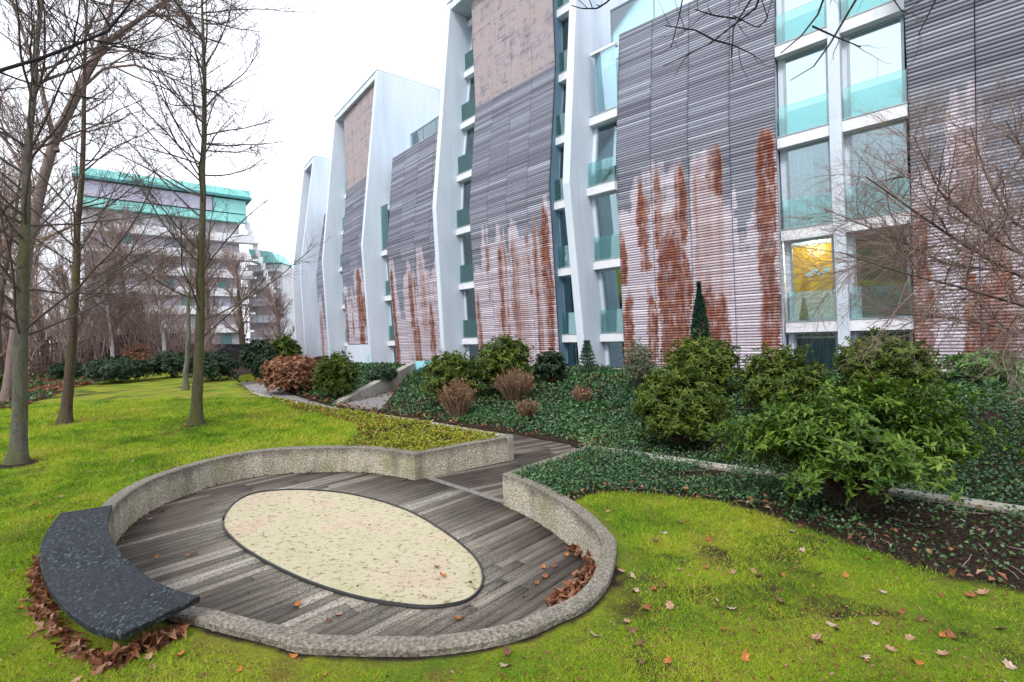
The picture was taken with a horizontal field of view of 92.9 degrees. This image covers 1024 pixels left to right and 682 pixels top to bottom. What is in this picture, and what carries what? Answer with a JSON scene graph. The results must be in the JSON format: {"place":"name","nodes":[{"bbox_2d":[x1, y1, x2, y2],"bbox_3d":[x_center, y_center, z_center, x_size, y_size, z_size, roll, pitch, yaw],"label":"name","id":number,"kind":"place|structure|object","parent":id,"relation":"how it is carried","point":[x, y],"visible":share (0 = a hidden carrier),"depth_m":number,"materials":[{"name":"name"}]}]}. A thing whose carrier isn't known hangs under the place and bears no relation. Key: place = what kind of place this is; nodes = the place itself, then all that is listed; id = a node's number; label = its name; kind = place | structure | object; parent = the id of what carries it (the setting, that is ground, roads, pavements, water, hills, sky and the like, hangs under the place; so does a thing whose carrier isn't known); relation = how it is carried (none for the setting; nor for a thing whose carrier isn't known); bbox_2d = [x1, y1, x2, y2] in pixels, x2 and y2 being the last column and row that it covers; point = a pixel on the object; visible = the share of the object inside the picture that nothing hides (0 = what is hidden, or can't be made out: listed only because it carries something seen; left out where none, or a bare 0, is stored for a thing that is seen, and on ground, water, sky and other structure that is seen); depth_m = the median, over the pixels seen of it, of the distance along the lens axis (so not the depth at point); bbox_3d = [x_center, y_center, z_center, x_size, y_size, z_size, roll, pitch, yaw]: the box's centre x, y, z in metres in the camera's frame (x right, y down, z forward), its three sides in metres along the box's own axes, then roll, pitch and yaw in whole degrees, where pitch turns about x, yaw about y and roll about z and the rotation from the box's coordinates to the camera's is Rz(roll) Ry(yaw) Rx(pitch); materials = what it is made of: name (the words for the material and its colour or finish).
{"place":"outdoors","nodes":[
{"label":"outdoors","id":0,"kind":"place"},
{"bbox_2d":[0,0,692,342],"label":"sky","id":1,"kind":"structure","parent":0,"point":[330,52],"materials":[{"name":"white"}]},
{"bbox_2d":[343,392,393,409],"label":"ramp floor","id":2,"kind":"structure","parent":0,"point":[374,401],"depth_m":15.94,"materials":[{"name":"grey concrete"}]},
{"bbox_2d":[240,381,505,434],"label":"path","id":3,"kind":"structure","parent":0,"point":[254,386],"depth_m":18.04,"materials":[{"name":"grey concrete"}]},
{"bbox_2d":[0,355,1023,681],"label":"lawn","id":4,"kind":"structure","parent":0,"point":[414,669],"depth_m":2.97,"materials":[{"name":"plant"}]},
{"bbox_2d":[0,235,49,374],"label":"bare tree","id":5,"kind":"object","parent":4,"relation":"on","point":[2,367],"visible":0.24,"depth_m":22.38,"materials":[{"name":"brown plant"}]},
{"bbox_2d":[0,143,65,353],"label":"bare tree","id":6,"kind":"object","parent":4,"relation":"on","point":[4,331],"visible":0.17,"depth_m":23.75,"materials":[{"name":"brown plant"}]},
{"bbox_2d":[0,160,89,369],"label":"bare tree","id":7,"kind":"object","parent":4,"relation":"on","point":[36,268],"visible":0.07,"depth_m":29.49,"materials":[{"name":"brown plant"}]},
{"bbox_2d":[0,86,113,356],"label":"bare tree","id":8,"kind":"object","parent":4,"relation":"on","point":[2,288],"visible":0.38,"depth_m":20.48,"materials":[{"name":"brown plant"}]},
{"bbox_2d":[45,361,83,379],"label":"yew shrub","id":9,"kind":"object","parent":4,"relation":"on","point":[56,370],"visible":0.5,"depth_m":22.36,"materials":[{"name":"green plant"}]},
{"bbox_2d":[18,551,125,670],"bbox_3d":[-3.057,1.705,3.235,2.562,0.148,0.329,-1,1,40],"label":"leaf drift","id":10,"kind":"object","parent":4,"relation":"on","point":[39,590],"visible":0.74,"depth_m":2.90,"materials":[{"name":"brown plant"}]},
{"bbox_2d":[32,222,125,361],"bbox_3d":[-20.553,-2.094,22.763,3.733,7.939,3.557,-2,1,-18],"label":"bare tree","id":11,"kind":"object","parent":4,"relation":"on","point":[62,334],"visible":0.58,"depth_m":22.91,"materials":[{"name":"brown plant"}]},
{"bbox_2d":[3,333,182,372],"bbox_3d":[-25.049,0.797,27.783,10.612,2.312,0.072,-2,1,-25],"label":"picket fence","id":12,"kind":"object","parent":4,"relation":"on","point":[45,364],"visible":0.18,"depth_m":27.37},
{"bbox_2d":[48,208,159,365],"bbox_3d":[-23.169,-3.025,27.944,5.401,9.745,4.577,-2,1,-39],"label":"bare tree","id":13,"kind":"object","parent":4,"relation":"on","point":[98,347],"visible":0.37,"depth_m":27.66,"materials":[{"name":"brown plant"}]},
{"bbox_2d":[0,0,209,464],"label":"bare tree","id":14,"kind":"object","parent":4,"relation":"on","point":[18,448],"visible":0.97,"depth_m":7.28,"materials":[{"name":"brown plant"}]},
{"bbox_2d":[72,249,147,357],"bbox_3d":[-20.345,-1.559,24.715,3.595,6.712,2.692,-2,1,0],"label":"birch tree","id":15,"kind":"object","parent":4,"relation":"on","point":[110,331],"visible":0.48,"depth_m":24.78,"materials":[{"name":"brown plant"}]},
{"bbox_2d":[0,0,221,424],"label":"bare tree","id":16,"kind":"object","parent":4,"relation":"on","point":[65,414],"visible":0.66,"depth_m":11.14,"materials":[{"name":"brown plant"}]},
{"bbox_2d":[76,354,154,382],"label":"yew shrub","id":17,"kind":"object","parent":4,"relation":"on","point":[109,368],"visible":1,"depth_m":20.23,"materials":[{"name":"green plant"}]},
{"bbox_2d":[79,193,155,344],"bbox_3d":[-24.552,-4.256,30.413,5.296,11.943,6.592,-2,1,-30],"label":"bare tree","id":18,"kind":"object","parent":4,"relation":"on","point":[109,234],"visible":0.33,"depth_m":30.50,"materials":[{"name":"brown plant"}]},
{"bbox_2d":[0,0,236,120],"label":"overhanging tree","id":19,"kind":"object","parent":4,"relation":"on","point":[36,59],"visible":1,"depth_m":3.45,"materials":[{"name":"brown wood"}]},
{"bbox_2d":[0,371,236,408],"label":"ivy patch","id":20,"kind":"object","parent":4,"relation":"on","point":[33,394],"visible":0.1,"depth_m":19.34,"materials":[{"name":"green plant"}]},
{"bbox_2d":[0,369,237,408],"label":"leaf litter","id":21,"kind":"object","parent":4,"relation":"on","point":[48,386],"visible":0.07,"depth_m":19.63,"materials":[{"name":"brown plant"}]},
{"bbox_2d":[40,505,199,640],"bbox_3d":[-3.031,1.684,3.558,2.867,0.270,0.586,-1,1,42],"label":"bench","id":22,"kind":"object","parent":4,"relation":"on","point":[97,582],"visible":1,"depth_m":3.09,"materials":[{"name":"black stone"}]},
{"bbox_2d":[1,228,240,372],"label":"thicket","id":23,"kind":"object","parent":4,"relation":"on","point":[47,332],"visible":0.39,"depth_m":27.35,"materials":[{"name":"brown plant"}]},
{"bbox_2d":[120,343,154,364],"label":"barberry shrub","id":24,"kind":"object","parent":4,"relation":"on","point":[140,354],"visible":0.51,"depth_m":24.99,"materials":[{"name":"brown plant"}]},
{"bbox_2d":[87,617,189,674],"bbox_3d":[-2.021,1.673,2.657,0.448,0.198,0.225,-2,1,-44],"label":"leaf drift","id":25,"kind":"object","parent":4,"relation":"on","point":[136,646],"visible":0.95,"depth_m":2.65,"materials":[{"name":"brown plant"}]},
{"bbox_2d":[0,0,282,401],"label":"leaning tree","id":26,"kind":"object","parent":4,"relation":"on","point":[6,388],"visible":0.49,"depth_m":15.41,"materials":[{"name":"brown plant"}]},
{"bbox_2d":[115,216,195,362],"bbox_3d":[-19.172,-2.537,26.142,4.074,8.498,4.173,-2,1,28],"label":"birch tree","id":27,"kind":"object","parent":4,"relation":"on","point":[159,305],"visible":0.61,"depth_m":25.96,"materials":[{"name":"brown plant"}]},
{"bbox_2d":[120,238,195,364],"bbox_3d":[-21.543,-2.385,29.736,4.531,8.125,4.444,-2,1,-45],"label":"birch tree","id":28,"kind":"object","parent":4,"relation":"on","point":[143,312],"visible":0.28,"depth_m":28.99,"materials":[{"name":"brown plant"}]},
{"bbox_2d":[145,350,190,377],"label":"yew shrub","id":29,"kind":"object","parent":4,"relation":"on","point":[174,361],"visible":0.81,"depth_m":21.84,"materials":[{"name":"green plant"}]},
{"bbox_2d":[24,0,332,425],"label":"bare tree","id":30,"kind":"object","parent":4,"relation":"on","point":[196,416],"visible":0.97,"depth_m":10.25,"materials":[{"name":"brown plant"}]},
{"bbox_2d":[158,213,221,390],"bbox_3d":[-11.261,-1.393,17.086,2.219,6.359,2.255,-2,1,-33],"label":"bare tree","id":31,"kind":"object","parent":4,"relation":"on","point":[185,385],"visible":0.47,"depth_m":17.06,"materials":[{"name":"brown plant"}]},
{"bbox_2d":[175,222,236,351],"bbox_3d":[-20.696,-3.444,33.531,4.799,9.856,3.934,-2,1,13],"label":"bare tree","id":32,"kind":"object","parent":4,"relation":"on","point":[207,291],"visible":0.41,"depth_m":33.53,"materials":[{"name":"brown plant"}]},
{"bbox_2d":[181,348,243,380],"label":"yew shrub","id":33,"kind":"object","parent":4,"relation":"on","point":[217,364],"visible":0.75,"depth_m":19.84,"materials":[{"name":"green plant"}]},
{"bbox_2d":[210,235,262,343],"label":"bare tree","id":34,"kind":"object","parent":4,"relation":"on","point":[241,328],"visible":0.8,"depth_m":39.76,"materials":[{"name":"brown plant"}]},
{"bbox_2d":[180,344,298,358],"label":"boundary wall","id":35,"kind":"structure","parent":4,"relation":"on","point":[229,350],"depth_m":35.77,"materials":[{"name":"brick"}]},
{"bbox_2d":[238,338,277,371],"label":"evergreen shrub","id":36,"kind":"object","parent":4,"relation":"on","point":[250,351],"visible":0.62,"depth_m":22.35,"materials":[{"name":"green plant"}]},
{"bbox_2d":[248,352,280,380],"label":"evergreen shrub","id":37,"kind":"object","parent":4,"relation":"on","point":[258,361],"visible":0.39,"depth_m":21.40,"materials":[{"name":"green plant"}]},
{"bbox_2d":[270,333,302,358],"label":"evergreen shrub","id":38,"kind":"object","parent":4,"relation":"on","point":[284,345],"visible":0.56,"depth_m":24.04,"materials":[{"name":"green plant"}]},
{"bbox_2d":[256,353,318,392],"bbox_3d":[-8.142,1.207,18.127,2.428,1.494,2.367,-2,1,-37],"label":"hydrangea","id":39,"kind":"object","parent":4,"relation":"on","point":[297,371],"visible":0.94,"depth_m":17.48,"materials":[{"name":"brown plant"}]},
{"bbox_2d":[101,435,511,544],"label":"retaining wall","id":40,"kind":"structure","parent":4,"relation":"on","point":[131,504],"depth_m":7.14,"materials":[{"name":"concrete"}]},
{"bbox_2d":[311,350,359,398],"bbox_3d":[-5.985,1.173,16.587,1.622,1.758,1.609,-2,1,0],"label":"evergreen shrub","id":41,"kind":"object","parent":4,"relation":"on","point":[335,374],"visible":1,"depth_m":16.20,"materials":[{"name":"green plant"}]},
{"bbox_2d":[116,472,585,635],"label":"deck","id":42,"kind":"structure","parent":4,"relation":"on","point":[513,551],"depth_m":4.40,"materials":[{"name":"grey wood"}]},
{"bbox_2d":[222,489,483,609],"bbox_3d":[-1.826,1.991,5.110,4.187,0.048,1.612,-1,1,40],"label":"edging strip","id":43,"kind":"object","parent":42,"relation":"on","point":[364,598],"visible":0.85,"depth_m":4.06,"materials":[{"name":"black metal"}]},
{"bbox_2d":[224,490,483,606],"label":"sand","id":44,"kind":"structure","parent":42,"relation":"on","point":[338,544],"depth_m":4.70,"materials":[{"name":"beige sand"}]},
{"bbox_2d":[541,543,596,607],"bbox_3d":[0.708,1.883,3.927,0.755,0.239,1.218,-2,1,17],"label":"leaf pile","id":45,"kind":"object","parent":42,"relation":"on","point":[570,590],"visible":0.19,"depth_m":3.72,"materials":[{"name":"brown plant"}]},
{"bbox_2d":[332,363,414,404],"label":"ramp wall","id":46,"kind":"structure","parent":4,"relation":"on","point":[375,387],"depth_m":18.01,"materials":[{"name":"concrete"}]},
{"bbox_2d":[248,389,502,450],"bbox_3d":[-5.578,1.910,12.260,2.259,0.701,14.143,-2,1,-43],"label":"sedum bed","id":47,"kind":"object","parent":4,"relation":"on","point":[394,423],"visible":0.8,"depth_m":8.45,"materials":[{"name":"green plant"}]},
{"bbox_2d":[250,391,513,460],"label":"kerb","id":48,"kind":"structure","parent":4,"relation":"on","point":[510,447],"depth_m":7.92,"materials":[{"name":"concrete"}]},
{"bbox_2d":[368,366,397,380],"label":"evergreen shrub","id":49,"kind":"object","parent":4,"relation":"on","point":[384,373],"visible":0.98,"depth_m":18.39,"materials":[{"name":"green plant"}]},
{"bbox_2d":[168,445,616,656],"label":"retaining wall","id":50,"kind":"structure","parent":4,"relation":"on","point":[567,520],"depth_m":2.82,"materials":[{"name":"concrete"}]},
{"bbox_2d":[419,349,486,399],"bbox_3d":[-1.641,0.994,13.454,1.985,1.635,1.944,-2,1,0],"label":"rhododendron","id":51,"kind":"object","parent":4,"relation":"on","point":[438,373],"visible":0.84,"depth_m":12.99,"materials":[{"name":"green plant"}]},
{"bbox_2d":[436,376,478,418],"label":"dead perennial","id":52,"kind":"object","parent":4,"relation":"on","point":[456,400],"visible":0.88,"depth_m":11.65,"materials":[{"name":"brown plant"}]},
{"bbox_2d":[475,333,534,386],"bbox_3d":[-0.250,0.645,13.751,1.843,1.777,1.680,-2,1,0],"label":"rhododendron","id":53,"kind":"object","parent":4,"relation":"on","point":[496,356],"visible":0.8,"depth_m":13.38,"materials":[{"name":"green plant"}]},
{"bbox_2d":[434,433,577,503],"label":"boardwalk","id":54,"kind":"structure","parent":4,"relation":"on","point":[487,479],"depth_m":7.43,"materials":[{"name":"grey wood"}]},
{"bbox_2d":[425,477,502,502],"bbox_3d":[-0.647,1.951,6.402,0.090,0.026,1.624,-2,1,-44],"label":"threshold board","id":55,"kind":"object","parent":54,"relation":"on","point":[493,498],"visible":0.57,"depth_m":6.33,"materials":[{"name":"grey wood"}]},
{"bbox_2d":[0,406,1023,681],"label":"lawn debris","id":56,"kind":"object","parent":4,"relation":"on","point":[538,650],"visible":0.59,"depth_m":2.83,"materials":[{"name":"brown plant"}]},
{"bbox_2d":[494,365,536,402],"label":"dead perennial","id":57,"kind":"object","parent":4,"relation":"on","point":[515,386],"visible":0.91,"depth_m":12.54,"materials":[{"name":"brown plant"}]},
{"bbox_2d":[515,398,540,419],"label":"dead perennial","id":58,"kind":"object","parent":4,"relation":"on","point":[530,408],"visible":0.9,"depth_m":10.88,"materials":[{"name":"brown plant"}]},
{"bbox_2d":[532,347,568,382],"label":"evergreen shrub","id":59,"kind":"object","parent":4,"relation":"on","point":[549,364],"visible":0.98,"depth_m":13.92,"materials":[{"name":"green plant"}]},
{"bbox_2d":[571,381,592,401],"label":"dead perennial","id":60,"kind":"object","parent":4,"relation":"on","point":[582,394],"visible":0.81,"depth_m":11.51,"materials":[{"name":"brown plant"}]},
{"bbox_2d":[576,340,599,372],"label":"fir tree","id":61,"kind":"object","parent":4,"relation":"on","point":[587,346],"visible":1,"depth_m":14.74,"materials":[{"name":"green plant"}]},
{"bbox_2d":[619,337,661,385],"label":"olive shrub","id":62,"kind":"object","parent":4,"relation":"on","point":[638,364],"visible":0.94,"depth_m":12.19,"materials":[{"name":"grey plant"}]},
{"bbox_2d":[271,364,1023,582],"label":"bed litter","id":63,"kind":"object","parent":4,"relation":"on","point":[953,572],"visible":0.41,"depth_m":8.73,"materials":[{"name":"brown plant"}]},
{"bbox_2d":[281,361,1023,505],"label":"ivy","id":64,"kind":"object","parent":4,"relation":"on","point":[603,429],"visible":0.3,"depth_m":9.69,"materials":[{"name":"green plant"}]},
{"bbox_2d":[628,358,734,447],"bbox_3d":[2.772,1.030,7.959,1.715,1.509,1.639,-2,1,0],"label":"rhododendron","id":65,"kind":"object","parent":4,"relation":"on","point":[670,402],"visible":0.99,"depth_m":7.61,"materials":[{"name":"green plant"}]},
{"bbox_2d":[689,280,712,341],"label":"cypress tree","id":66,"kind":"object","parent":4,"relation":"on","point":[698,310],"visible":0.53,"depth_m":12.48,"materials":[{"name":"green plant"}]},
{"bbox_2d":[659,328,746,392],"bbox_3d":[4.190,0.499,10.747,1.663,1.606,1.837,-2,1,-28],"label":"rhododendron","id":67,"kind":"object","parent":4,"relation":"on","point":[717,365],"visible":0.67,"depth_m":10.34,"materials":[{"name":"green plant"}]},
{"bbox_2d":[571,0,935,80],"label":"overhanging tree","id":68,"kind":"object","parent":4,"relation":"on","point":[753,9],"visible":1,"depth_m":3.16,"materials":[{"name":"brown plant"}]},
{"bbox_2d":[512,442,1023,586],"bbox_3d":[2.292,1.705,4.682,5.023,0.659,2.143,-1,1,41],"label":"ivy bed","id":69,"kind":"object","parent":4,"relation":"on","point":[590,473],"visible":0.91,"depth_m":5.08,"materials":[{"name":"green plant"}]},
{"bbox_2d":[533,452,1023,591],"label":"mulch","id":70,"kind":"object","parent":4,"relation":"on","point":[720,470],"visible":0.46,"depth_m":3.96,"materials":[{"name":"brown plant"}]},
{"bbox_2d":[609,464,1023,579],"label":"fallen twigs","id":71,"kind":"object","parent":70,"relation":"on","point":[874,532],"visible":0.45,"depth_m":4.06,"materials":[{"name":"brown wood"}]},
{"bbox_2d":[705,371,1023,514],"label":"rhododendron","id":72,"kind":"object","parent":70,"relation":"on","point":[838,435],"visible":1,"depth_m":4.07,"materials":[{"name":"green plant"}]},
{"bbox_2d":[735,342,836,410],"bbox_3d":[4.864,0.716,8.740,1.609,1.418,1.527,-2,1,0],"label":"rhododendron","id":73,"kind":"object","parent":4,"relation":"on","point":[768,377],"visible":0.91,"depth_m":8.41,"materials":[{"name":"green plant"}]},
{"bbox_2d":[590,447,1023,514],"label":"kerb","id":74,"kind":"structure","parent":4,"relation":"on","point":[972,504],"depth_m":4.54,"materials":[{"name":"concrete"}]},
{"bbox_2d":[745,51,1023,415],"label":"bare shrub","id":75,"kind":"object","parent":4,"relation":"on","point":[982,213],"visible":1,"depth_m":4.76,"materials":[{"name":"brown plant"}]},
{"bbox_2d":[828,325,947,402],"bbox_3d":[6.637,0.448,8.631,1.764,1.495,1.725,-2,1,0],"label":"rhododendron","id":76,"kind":"object","parent":4,"relation":"on","point":[888,364],"visible":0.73,"depth_m":8.29,"materials":[{"name":"green plant"}]},
{"bbox_2d":[932,347,1023,382],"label":"laurel shrub","id":77,"kind":"object","parent":4,"relation":"on","point":[951,371],"visible":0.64,"depth_m":9.29,"materials":[{"name":"green plant"}]},
{"bbox_3d":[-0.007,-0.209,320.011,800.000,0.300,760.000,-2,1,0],"label":"ground","id":78,"kind":"structure","parent":0,"visible":0},
{"bbox_2d":[72,166,275,346],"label":"apartment block","id":79,"kind":"structure","parent":78,"relation":"on","point":[234,207],"depth_m":78.12,"materials":[{"name":"white concrete"}]},
{"bbox_2d":[241,249,294,343],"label":"apartment building","id":80,"kind":"structure","parent":78,"relation":"on","point":[285,285],"depth_m":89.90,"materials":[{"name":"concrete"}]},
{"bbox_2d":[249,273,276,343],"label":"window","id":81,"kind":"structure","parent":80,"relation":"in","point":[260,310],"depth_m":89.90,"materials":[{"name":"grey glass"}]},
{"bbox_2d":[250,276,294,342],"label":"bare tree","id":82,"kind":"object","parent":78,"relation":"on","point":[275,298],"visible":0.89,"depth_m":54.72,"materials":[{"name":"brown plant"}]},
{"bbox_2d":[292,0,1023,371],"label":"apartment building","id":83,"kind":"structure","parent":78,"relation":"on","point":[566,178],"depth_m":19.22,"materials":[{"name":"metal"}]},
{"bbox_2d":[462,179,470,208],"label":"window","id":84,"kind":"structure","parent":83,"relation":"in","point":[466,184],"depth_m":26.95,"materials":[{"name":"glass"}]},
{"bbox_2d":[462,233,472,264],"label":"window","id":85,"kind":"structure","parent":83,"relation":"in","point":[466,239],"depth_m":26.84,"materials":[{"name":"glass"}]},
{"bbox_2d":[465,126,473,153],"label":"window","id":86,"kind":"structure","parent":83,"relation":"in","point":[470,132],"depth_m":27.16,"materials":[{"name":"glass"}]},
{"bbox_2d":[465,288,475,319],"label":"window","id":87,"kind":"structure","parent":83,"relation":"in","point":[469,293],"depth_m":26.93,"materials":[{"name":"glass"}]},
{"bbox_2d":[468,77,474,100],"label":"window","id":88,"kind":"structure","parent":83,"relation":"in","point":[472,86],"depth_m":27.47,"materials":[{"name":"glass"}]},
{"bbox_2d":[468,344,478,362],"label":"window","id":89,"kind":"structure","parent":83,"relation":"in","point":[473,348],"depth_m":26.97,"materials":[{"name":"glass"}]},
{"bbox_2d":[559,146,563,178],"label":"window","id":90,"kind":"structure","parent":83,"relation":"in","point":[562,147],"depth_m":22.48,"materials":[{"name":"glass"}]},
{"bbox_2d":[559,209,565,266],"bbox_3d":[2.925,-4.671,21.826,0.219,2.675,1.994,-2,1,-44],"label":"window","id":91,"kind":"structure","parent":83,"relation":"in","point":[562,218],"depth_m":22.40,"materials":[{"name":"glass"}]},
{"bbox_2d":[561,16,568,51],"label":"window","id":92,"kind":"structure","parent":83,"relation":"in","point":[565,22],"depth_m":22.68,"materials":[{"name":"glass"}]},
{"bbox_2d":[594,120,616,184],"bbox_3d":[3.925,-7.699,20.056,1.073,2.655,0.440,-1,1,42],"label":"window","id":93,"kind":"structure","parent":83,"relation":"in","point":[606,133],"depth_m":20.15,"materials":[{"name":"glass"}]},
{"bbox_2d":[595,191,619,258],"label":"window","id":94,"kind":"structure","parent":83,"relation":"in","point":[608,203],"depth_m":20.25,"materials":[{"name":"glass"}]},
{"bbox_2d":[601,267,623,331],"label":"window","id":95,"kind":"structure","parent":83,"relation":"in","point":[611,275],"depth_m":20.58,"materials":[{"name":"glass"}]},
{"bbox_2d":[781,0,826,41],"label":"window","id":96,"kind":"structure","parent":83,"relation":"in","point":[794,22],"depth_m":15.75,"materials":[{"name":"glass"}]},
{"bbox_2d":[783,43,828,134],"bbox_3d":[9.485,-7.992,15.695,1.258,2.660,0.184,-1,1,42],"label":"window","id":97,"kind":"structure","parent":83,"relation":"in","point":[813,83],"depth_m":15.74,"materials":[{"name":"glass"}]},
{"bbox_2d":[785,139,832,227],"bbox_3d":[9.670,-5.000,15.816,1.258,2.655,0.439,-1,1,42],"label":"window","id":98,"kind":"structure","parent":83,"relation":"in","point":[795,158],"depth_m":16.01,"materials":[{"name":"glass"}]},
{"bbox_2d":[794,331,838,368],"bbox_3d":[10.177,1.073,16.204,1.258,2.775,0.450,-1,1,42],"label":"window","id":99,"kind":"structure","parent":83,"relation":"in","point":[821,352],"depth_m":16.17,"materials":[{"name":"glass"}]},
{"bbox_2d":[845,0,889,16],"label":"window","id":100,"kind":"structure","parent":83,"relation":"in","point":[866,4],"depth_m":14.67,"materials":[{"name":"glass"}]},
{"bbox_2d":[846,15,905,117],"bbox_3d":[10.811,-8.025,14.480,1.364,2.660,0.184,-1,1,42],"label":"window","id":101,"kind":"structure","parent":83,"relation":"in","point":[884,36],"depth_m":14.51,"materials":[{"name":"glass"}]},
{"bbox_2d":[849,119,908,217],"bbox_3d":[10.996,-5.033,14.601,1.364,2.655,0.438,-1,1,42],"label":"window","id":102,"kind":"structure","parent":83,"relation":"in","point":[888,145],"depth_m":14.46,"materials":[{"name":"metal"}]},
{"bbox_2d":[852,225,911,317],"bbox_3d":[11.188,-2.023,14.729,1.364,2.685,0.357,-1,1,42],"label":"window","id":103,"kind":"structure","parent":83,"relation":"in","point":[854,244],"depth_m":15.04,"materials":[{"name":"glass"}]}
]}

